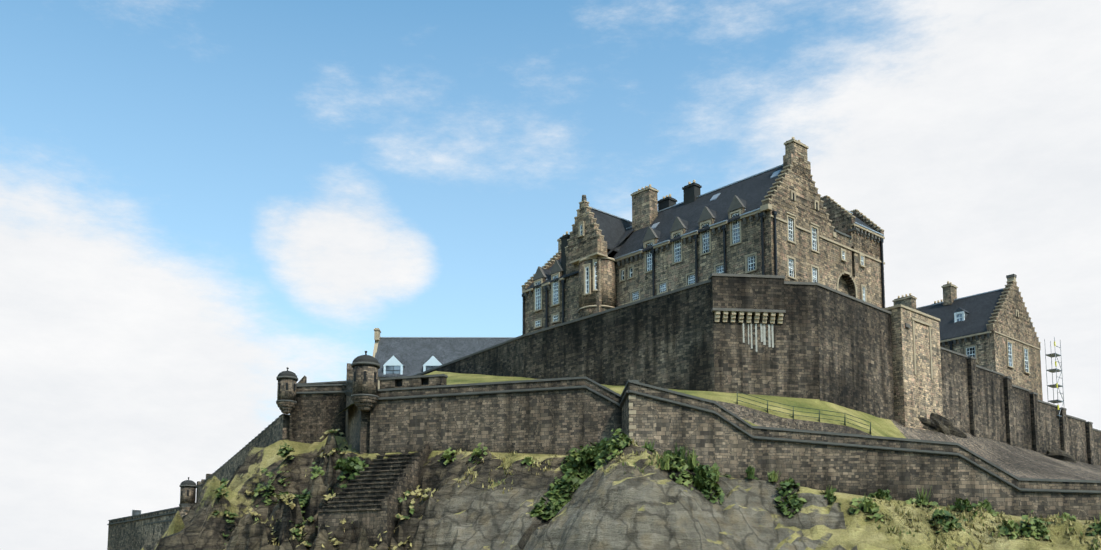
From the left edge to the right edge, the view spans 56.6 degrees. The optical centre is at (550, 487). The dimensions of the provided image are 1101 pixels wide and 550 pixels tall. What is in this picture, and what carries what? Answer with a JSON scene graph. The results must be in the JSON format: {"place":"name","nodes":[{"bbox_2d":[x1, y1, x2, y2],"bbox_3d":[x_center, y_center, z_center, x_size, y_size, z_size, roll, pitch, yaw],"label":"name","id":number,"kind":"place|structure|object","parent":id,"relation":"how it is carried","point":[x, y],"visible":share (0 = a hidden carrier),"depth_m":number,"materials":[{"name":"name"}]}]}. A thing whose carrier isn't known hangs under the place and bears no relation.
{"place":"outdoors","nodes":[
{"label":"outdoors","id":0,"kind":"place"},
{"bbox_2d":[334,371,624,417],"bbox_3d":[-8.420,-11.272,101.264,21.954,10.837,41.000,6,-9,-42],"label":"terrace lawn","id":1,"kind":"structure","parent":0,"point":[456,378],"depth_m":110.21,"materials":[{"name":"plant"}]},
{"bbox_2d":[0,0,1100,549],"label":"sky","id":2,"kind":"structure","parent":0,"point":[202,201],"materials":[{"name":"blue"}]},
{"bbox_2d":[141,433,1100,549],"bbox_3d":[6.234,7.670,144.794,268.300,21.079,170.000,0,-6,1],"label":"castle rock","id":3,"kind":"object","parent":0,"point":[652,507],"visible":0.65,"depth_m":79.08,"materials":[{"name":"grey stone"}]},
{"bbox_2d":[107,505,190,549],"bbox_3d":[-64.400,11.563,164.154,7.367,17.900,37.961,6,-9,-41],"label":"stone wall","id":4,"kind":"structure","parent":3,"relation":"on","point":[137,530],"depth_m":166.08,"materials":[{"name":"black stone"}]},
{"bbox_2d":[179,477,196,508],"bbox_3d":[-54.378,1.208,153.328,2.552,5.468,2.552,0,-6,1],"label":"sentry box","id":5,"kind":"object","parent":4,"relation":"on","point":[188,492],"visible":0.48,"depth_m":152.45,"materials":[{"name":"black stone"}]},
{"bbox_2d":[196,414,289,501],"bbox_3d":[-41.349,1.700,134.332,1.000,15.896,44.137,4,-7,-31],"label":"stone wall","id":6,"kind":"structure","parent":3,"relation":"on","point":[277,429],"depth_m":125.99,"materials":[{"name":"grey stone"}]},
{"bbox_2d":[289,363,369,453],"bbox_3d":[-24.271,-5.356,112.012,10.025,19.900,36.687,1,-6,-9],"label":"stone wall","id":7,"kind":"structure","parent":3,"relation":"on","point":[318,408],"depth_m":115.22,"materials":[{"name":"stone"}]},
{"bbox_2d":[276,367,297,413],"bbox_3d":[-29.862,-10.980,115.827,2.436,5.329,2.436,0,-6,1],"label":"sentry box","id":8,"kind":"object","parent":7,"relation":"on","point":[286,402],"visible":0.98,"depth_m":114.97,"materials":[{"name":"black stone"}]},
{"bbox_2d":[351,351,379,411],"bbox_3d":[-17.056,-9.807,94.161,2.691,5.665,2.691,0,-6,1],"label":"sentry box","id":9,"kind":"object","parent":7,"relation":"attached to","point":[364,395],"visible":1,"depth_m":93.22,"materials":[{"name":"stone"}]},
{"bbox_2d":[318,444,428,546],"bbox_3d":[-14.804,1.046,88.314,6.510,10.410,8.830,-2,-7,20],"label":"postern stairs","id":10,"kind":"structure","parent":3,"relation":"on","point":[370,495],"depth_m":86.00,"materials":[{"name":"stone"}]},
{"bbox_2d":[373,328,514,388],"bbox_3d":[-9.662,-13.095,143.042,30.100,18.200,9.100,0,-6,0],"label":"slate-roofed building","id":11,"kind":"structure","parent":3,"relation":"on","point":[401,356],"depth_m":142.03,"materials":[{"name":"grey stone"}]},
{"bbox_2d":[214,428,1100,549],"bbox_3d":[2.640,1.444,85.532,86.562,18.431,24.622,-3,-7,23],"label":"crag shrubs","id":12,"kind":"object","parent":3,"relation":"on","point":[598,453],"visible":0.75,"depth_m":78.91,"materials":[{"name":"green plant"}]},
{"bbox_2d":[413,273,942,430],"bbox_3d":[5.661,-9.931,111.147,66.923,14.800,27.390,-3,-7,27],"label":"bastion wall","id":13,"kind":"structure","parent":3,"relation":"on","point":[770,335],"depth_m":96.92,"materials":[{"name":"stone"}]},
{"bbox_2d":[521,137,884,334],"bbox_3d":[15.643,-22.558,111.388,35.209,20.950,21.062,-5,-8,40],"label":"castle building","id":14,"kind":"structure","parent":13,"relation":"on","point":[787,221],"depth_m":103.93,"materials":[{"name":"stone"}]},
{"bbox_2d":[369,374,1100,520],"bbox_3d":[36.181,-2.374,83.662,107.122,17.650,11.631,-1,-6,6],"label":"western defence walls","id":15,"kind":"structure","parent":3,"relation":"on","point":[557,416],"depth_m":81.39,"materials":[{"name":"stone"}]},
{"bbox_2d":[669,389,1100,479],"bbox_3d":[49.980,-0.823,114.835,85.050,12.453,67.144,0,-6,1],"label":"grassy slope","id":16,"kind":"structure","parent":3,"relation":"on","point":[1018,462],"depth_m":94.67,"materials":[{"name":"green plant"}]},
{"bbox_2d":[736,391,870,433],"bbox_3d":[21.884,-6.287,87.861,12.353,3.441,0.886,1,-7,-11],"label":"fence","id":17,"kind":"object","parent":16,"relation":"on","point":[844,417],"visible":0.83,"depth_m":87.50,"materials":[{"name":"grey"}]},
{"bbox_2d":[918,413,966,437],"bbox_3d":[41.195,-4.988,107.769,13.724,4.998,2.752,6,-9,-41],"label":"rock","id":18,"kind":"object","parent":16,"relation":"on","point":[939,423],"visible":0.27,"depth_m":105.66,"materials":[{"name":"grey stone"}]},
{"bbox_2d":[892,274,1042,400],"bbox_3d":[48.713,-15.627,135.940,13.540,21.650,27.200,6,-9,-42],"label":"stone building","id":19,"kind":"structure","parent":16,"relation":"on","point":[993,330],"depth_m":126.47,"materials":[{"name":"stone"}]},
{"bbox_2d":[940,339,1100,465],"bbox_3d":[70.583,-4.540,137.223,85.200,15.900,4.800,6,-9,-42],"label":"curtain wall","id":20,"kind":"structure","parent":16,"relation":"on","point":[978,401],"depth_m":118.88,"materials":[{"name":"stone"}]},
{"bbox_2d":[1044,337,1063,426],"bbox_3d":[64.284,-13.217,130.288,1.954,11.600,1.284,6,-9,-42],"label":"scaffold tower","id":21,"kind":"structure","parent":20,"relation":"on","point":[1056,370],"depth_m":130.14,"materials":[{"name":"silver metal"}]},
{"bbox_2d":[1041,449,1076,462],"bbox_3d":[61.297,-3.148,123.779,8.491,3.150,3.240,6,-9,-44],"label":"rock","id":22,"kind":"object","parent":16,"relation":"on","point":[1059,454],"visible":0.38,"depth_m":122.11,"materials":[{"name":"grey stone"}]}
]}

